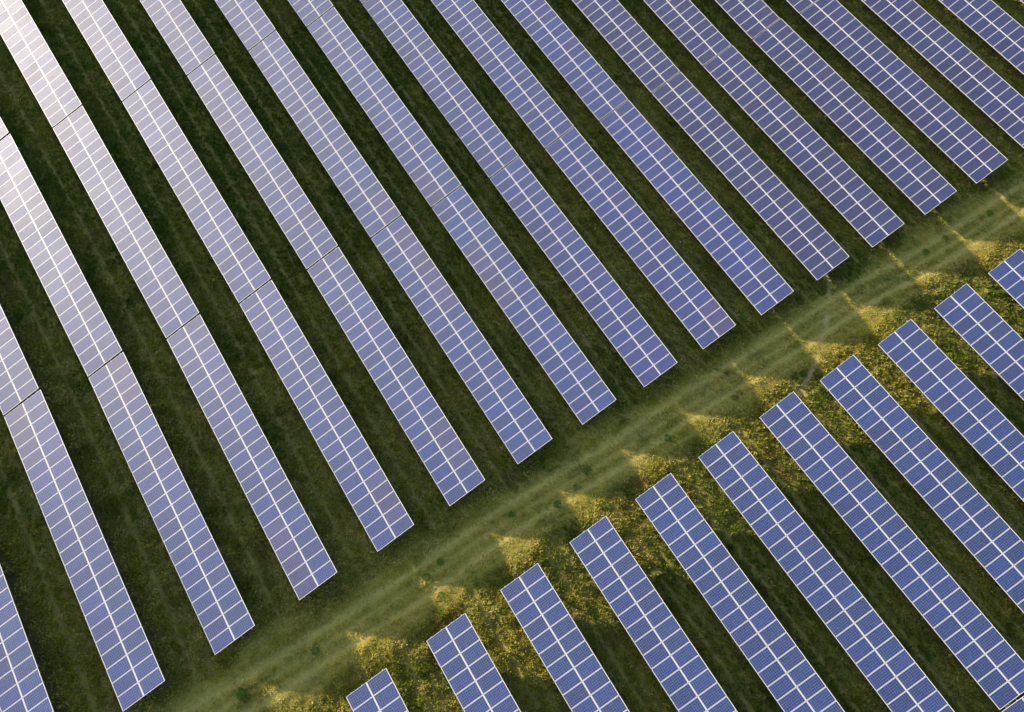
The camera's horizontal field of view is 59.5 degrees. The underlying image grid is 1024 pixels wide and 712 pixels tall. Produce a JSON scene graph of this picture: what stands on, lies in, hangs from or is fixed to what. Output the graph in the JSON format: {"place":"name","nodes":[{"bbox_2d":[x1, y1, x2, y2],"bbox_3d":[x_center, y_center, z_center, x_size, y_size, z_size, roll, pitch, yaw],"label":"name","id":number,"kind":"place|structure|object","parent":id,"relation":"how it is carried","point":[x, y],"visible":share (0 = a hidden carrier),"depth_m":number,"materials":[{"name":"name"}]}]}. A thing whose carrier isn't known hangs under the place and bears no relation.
{"place":"outdoors","nodes":[
{"label":"outdoors","id":0,"kind":"place"},
{"bbox_2d":[0,0,1023,711],"bbox_3d":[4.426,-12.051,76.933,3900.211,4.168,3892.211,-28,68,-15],"label":"ground","id":1,"kind":"structure","parent":0,"point":[850,314],"depth_m":70.75,"materials":[{"name":"green plant"}]},
{"bbox_2d":[0,117,8,138],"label":"solar table","id":2,"kind":"object","parent":1,"relation":"on","point":[3,131],"visible":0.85,"depth_m":78.53,"materials":[{"name":"glass"}]},
{"bbox_2d":[0,305,38,414],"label":"solar table","id":3,"kind":"object","parent":1,"relation":"on","point":[18,384],"visible":0.98,"depth_m":68.60,"materials":[{"name":"glass"}]},
{"bbox_2d":[0,565,53,711],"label":"solar table","id":4,"kind":"object","parent":1,"relation":"on","point":[20,680],"visible":1,"depth_m":59.02,"materials":[{"name":"glass"}]},
{"bbox_2d":[0,0,81,126],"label":"solar table","id":5,"kind":"object","parent":1,"relation":"on","point":[57,98],"visible":0.99,"depth_m":82.67,"materials":[{"name":"glass"}]},
{"bbox_2d":[0,134,121,375],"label":"solar table","id":6,"kind":"object","parent":1,"relation":"on","point":[86,326],"visible":0.99,"depth_m":73.28,"materials":[{"name":"glass"}]},
{"bbox_2d":[4,390,164,710],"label":"solar table","id":7,"kind":"object","parent":1,"relation":"on","point":[79,540],"visible":1,"depth_m":62.76,"materials":[{"name":"glass"}]},
{"bbox_2d":[62,0,150,100],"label":"solar table","id":8,"kind":"object","parent":1,"relation":"on","point":[123,68],"visible":0.98,"depth_m":84.03,"materials":[{"name":"glass"}]},
{"bbox_2d":[53,106,198,337],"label":"solar table","id":9,"kind":"object","parent":1,"relation":"on","point":[142,252],"visible":1,"depth_m":75.37,"materials":[{"name":"glass"}]},
{"bbox_2d":[89,352,254,654],"bbox_3d":[-25.122,10.172,65.496,3.221,2.082,24.344,-28,68,-16],"label":"solar table","id":10,"kind":"object","parent":1,"relation":"on","point":[183,530],"visible":1,"depth_m":64.62,"materials":[{"name":"glass"}]},
{"bbox_2d":[140,0,213,74],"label":"solar table","id":11,"kind":"object","parent":1,"relation":"on","point":[196,53],"visible":0.99,"depth_m":85.18,"materials":[{"name":"glass"}]},
{"bbox_2d":[123,80,270,302],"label":"solar table","id":12,"kind":"object","parent":1,"relation":"on","point":[186,174],"visible":0.99,"depth_m":77.10,"materials":[{"name":"glass"}]},
{"bbox_2d":[236,689,245,699],"bbox_3d":[-18.148,22.706,60.147,0.674,0.331,0.714,-3,63,-4],"label":"weed","id":13,"kind":"object","parent":1,"relation":"on","point":[243,694],"visible":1,"depth_m":60.08,"materials":[{"name":"green plant"}]},
{"bbox_2d":[215,0,274,49],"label":"solar table","id":14,"kind":"object","parent":1,"relation":"on","point":[244,17],"visible":0.96,"depth_m":86.28,"materials":[{"name":"glass"}]},
{"bbox_2d":[167,315,336,599],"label":"solar table","id":15,"kind":"object","parent":1,"relation":"on","point":[232,421],"visible":1,"depth_m":66.52,"materials":[{"name":"glass"}]},
{"bbox_2d":[188,55,337,268],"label":"solar table","id":16,"kind":"object","parent":1,"relation":"on","point":[274,165],"visible":1,"depth_m":78.82,"materials":[{"name":"glass"}]},
{"bbox_2d":[288,0,332,26],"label":"solar table","id":17,"kind":"object","parent":1,"relation":"on","point":[306,12],"visible":0.95,"depth_m":87.36,"materials":[{"name":"glass"}]},
{"bbox_2d":[311,646,319,654],"bbox_3d":[-13.548,20.265,61.763,0.675,0.318,0.650,-28,68,-15],"label":"weed","id":18,"kind":"object","parent":1,"relation":"on","point":[314,648],"visible":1,"depth_m":61.70,"materials":[{"name":"green plant"}]},
{"bbox_2d":[249,31,400,237],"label":"solar table","id":19,"kind":"object","parent":1,"relation":"on","point":[304,104],"visible":1,"depth_m":80.51,"materials":[{"name":"glass"}]},
{"bbox_2d":[240,280,413,551],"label":"solar table","id":20,"kind":"object","parent":1,"relation":"on","point":[343,445],"visible":1,"depth_m":68.29,"materials":[{"name":"glass"}]},
{"bbox_2d":[346,668,408,711],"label":"solar table","id":21,"kind":"object","parent":1,"relation":"on","point":[378,692],"visible":1,"depth_m":59.38,"materials":[{"name":"glass"}]},
{"bbox_2d":[307,7,460,206],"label":"solar table","id":22,"kind":"object","parent":1,"relation":"on","point":[423,148],"visible":1,"depth_m":82.16,"materials":[{"name":"glass"}]},
{"bbox_2d":[307,247,484,505],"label":"solar table","id":23,"kind":"object","parent":1,"relation":"on","point":[412,387],"visible":1,"depth_m":70.05,"materials":[{"name":"glass"}]},
{"bbox_2d":[422,573,430,580],"bbox_3d":[-6.138,15.862,64.345,0.670,0.295,0.545,14,63,5],"label":"weed","id":24,"kind":"object","parent":1,"relation":"on","point":[428,577],"visible":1,"depth_m":64.27,"materials":[{"name":"green plant"}]},
{"bbox_2d":[436,558,444,564],"bbox_3d":[-5.183,14.900,64.915,0.585,0.278,0.531,24,65,10],"label":"weed","id":25,"kind":"object","parent":1,"relation":"on","point":[439,562],"visible":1,"depth_m":64.87,"materials":[{"name":"green plant"}]},
{"bbox_2d":[363,0,518,177],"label":"solar table","id":26,"kind":"object","parent":1,"relation":"on","point":[445,87],"visible":1,"depth_m":83.66,"materials":[{"name":"glass"}]},
{"bbox_2d":[371,216,551,463],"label":"solar table","id":27,"kind":"object","parent":1,"relation":"on","point":[437,304],"visible":1,"depth_m":71.74,"materials":[{"name":"glass"}]},
{"bbox_2d":[427,613,520,711],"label":"solar table","id":28,"kind":"object","parent":1,"relation":"on","point":[460,633],"visible":1,"depth_m":60.42,"materials":[{"name":"glass"}]},
{"bbox_2d":[431,0,572,147],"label":"solar table","id":29,"kind":"object","parent":1,"relation":"on","point":[557,120],"visible":1,"depth_m":84.80,"materials":[{"name":"glass"}]},
{"bbox_2d":[432,186,615,424],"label":"solar table","id":30,"kind":"object","parent":1,"relation":"on","point":[542,314],"visible":1,"depth_m":73.41,"materials":[{"name":"glass"}]},
{"bbox_2d":[553,500,560,507],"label":"weed","id":31,"kind":"object","parent":1,"relation":"on","point":[557,506],"visible":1,"depth_m":67.13,"materials":[{"name":"green plant"}]},
{"bbox_2d":[501,0,627,119],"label":"solar table","id":32,"kind":"object","parent":1,"relation":"on","point":[578,66],"visible":1,"depth_m":85.84,"materials":[{"name":"glass"}]},
{"bbox_2d":[500,563,629,711],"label":"solar table","id":33,"kind":"object","parent":1,"relation":"on","point":[534,580],"visible":1,"depth_m":61.38,"materials":[{"name":"glass"}]},
{"bbox_2d":[490,157,676,386],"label":"solar table","id":34,"kind":"object","parent":1,"relation":"on","point":[513,182],"visible":1,"depth_m":75.06,"materials":[{"name":"glass"}]},
{"bbox_2d":[584,466,591,475],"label":"weed","id":35,"kind":"object","parent":1,"relation":"on","point":[590,470],"visible":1,"depth_m":68.36,"materials":[{"name":"green plant"}]},
{"bbox_2d":[601,500,609,507],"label":"weed","id":36,"kind":"object","parent":1,"relation":"on","point":[606,505],"visible":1,"depth_m":67.25,"materials":[{"name":"green plant"}]},
{"bbox_2d":[572,0,679,91],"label":"solar table","id":37,"kind":"object","parent":1,"relation":"on","point":[640,50],"visible":1,"depth_m":86.91,"materials":[{"name":"glass"}]},
{"bbox_2d":[546,127,735,348],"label":"solar table","id":38,"kind":"object","parent":1,"relation":"on","point":[608,195],"visible":1,"depth_m":76.77,"materials":[{"name":"glass"}]},
{"bbox_2d":[569,516,736,711],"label":"solar table","id":39,"kind":"object","parent":1,"relation":"on","point":[604,534],"visible":1,"depth_m":62.30,"materials":[{"name":"glass"}]},
{"bbox_2d":[664,434,671,441],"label":"weed","id":40,"kind":"object","parent":1,"relation":"on","point":[669,437],"visible":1,"depth_m":69.83,"materials":[{"name":"green plant"}]},
{"bbox_2d":[644,0,730,65],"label":"solar table","id":41,"kind":"object","parent":1,"relation":"on","point":[697,34],"visible":1,"depth_m":87.94,"materials":[{"name":"glass"}]},
{"bbox_2d":[600,100,792,314],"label":"solar table","id":42,"kind":"object","parent":1,"relation":"on","point":[737,241],"visible":1,"depth_m":78.38,"materials":[{"name":"glass"}]},
{"bbox_2d":[635,473,844,711],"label":"solar table","id":43,"kind":"object","parent":1,"relation":"on","point":[669,490],"visible":1,"depth_m":63.14,"materials":[{"name":"glass"}]},
{"bbox_2d":[715,0,778,38],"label":"solar table","id":44,"kind":"object","parent":1,"relation":"on","point":[752,18],"visible":1,"depth_m":88.96,"materials":[{"name":"glass"}]},
{"bbox_2d":[652,72,848,279],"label":"solar table","id":45,"kind":"object","parent":1,"relation":"on","point":[779,205],"visible":1,"depth_m":80.07,"materials":[{"name":"glass"}]},
{"bbox_2d":[787,0,816,12],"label":"solar table","id":46,"kind":"object","parent":1,"relation":"on","point":[798,6],"visible":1,"depth_m":90.09,"materials":[{"name":"glass"}]},
{"bbox_2d":[704,45,903,246],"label":"solar table","id":47,"kind":"object","parent":1,"relation":"on","point":[777,113],"visible":1,"depth_m":81.74,"materials":[{"name":"glass"}]},
{"bbox_2d":[698,431,953,711],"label":"solar table","id":48,"kind":"object","parent":1,"relation":"on","point":[734,451],"visible":1,"depth_m":63.96,"materials":[{"name":"glass"}]},
{"bbox_2d":[753,19,956,213],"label":"solar table","id":49,"kind":"object","parent":1,"relation":"on","point":[780,43],"visible":1,"depth_m":83.41,"materials":[{"name":"glass"}]},
{"bbox_2d":[759,391,1023,709],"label":"solar table","id":50,"kind":"object","parent":1,"relation":"on","point":[998,688],"visible":1,"depth_m":65.08,"materials":[{"name":"glass"}]},
{"bbox_2d":[800,0,1007,183],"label":"solar table","id":51,"kind":"object","parent":1,"relation":"on","point":[850,39],"visible":1,"depth_m":85.03,"materials":[{"name":"glass"}]},
{"bbox_2d":[820,355,1023,612],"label":"solar table","id":52,"kind":"object","parent":1,"relation":"on","point":[852,369],"visible":1,"depth_m":67.87,"materials":[{"name":"glass"}]},
{"bbox_2d":[861,0,1023,147],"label":"solar table","id":53,"kind":"object","parent":1,"relation":"on","point":[943,60],"visible":1,"depth_m":86.68,"materials":[{"name":"glass"}]},
{"bbox_2d":[878,319,1023,500],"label":"solar table","id":54,"kind":"object","parent":1,"relation":"on","point":[911,334],"visible":1,"depth_m":70.72,"materials":[{"name":"glass"}]},
{"bbox_2d":[934,283,1023,399],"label":"solar table","id":55,"kind":"object","parent":1,"relation":"on","point":[957,306],"visible":1,"depth_m":73.56,"materials":[{"name":"glass"}]},
{"bbox_2d":[938,0,1023,73],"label":"solar table","id":56,"kind":"object","parent":1,"relation":"on","point":[1006,37],"visible":1,"depth_m":88.89,"materials":[{"name":"glass"}]},
{"bbox_2d":[988,249,1023,307],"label":"solar table","id":57,"kind":"object","parent":1,"relation":"on","point":[1007,273],"visible":1,"depth_m":76.34,"materials":[{"name":"glass"}]},
{"bbox_2d":[1002,696,1023,711],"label":"solar table","id":58,"kind":"object","parent":1,"relation":"on","point":[1017,706],"visible":1,"depth_m":60.70,"materials":[{"name":"glass"}]}
]}

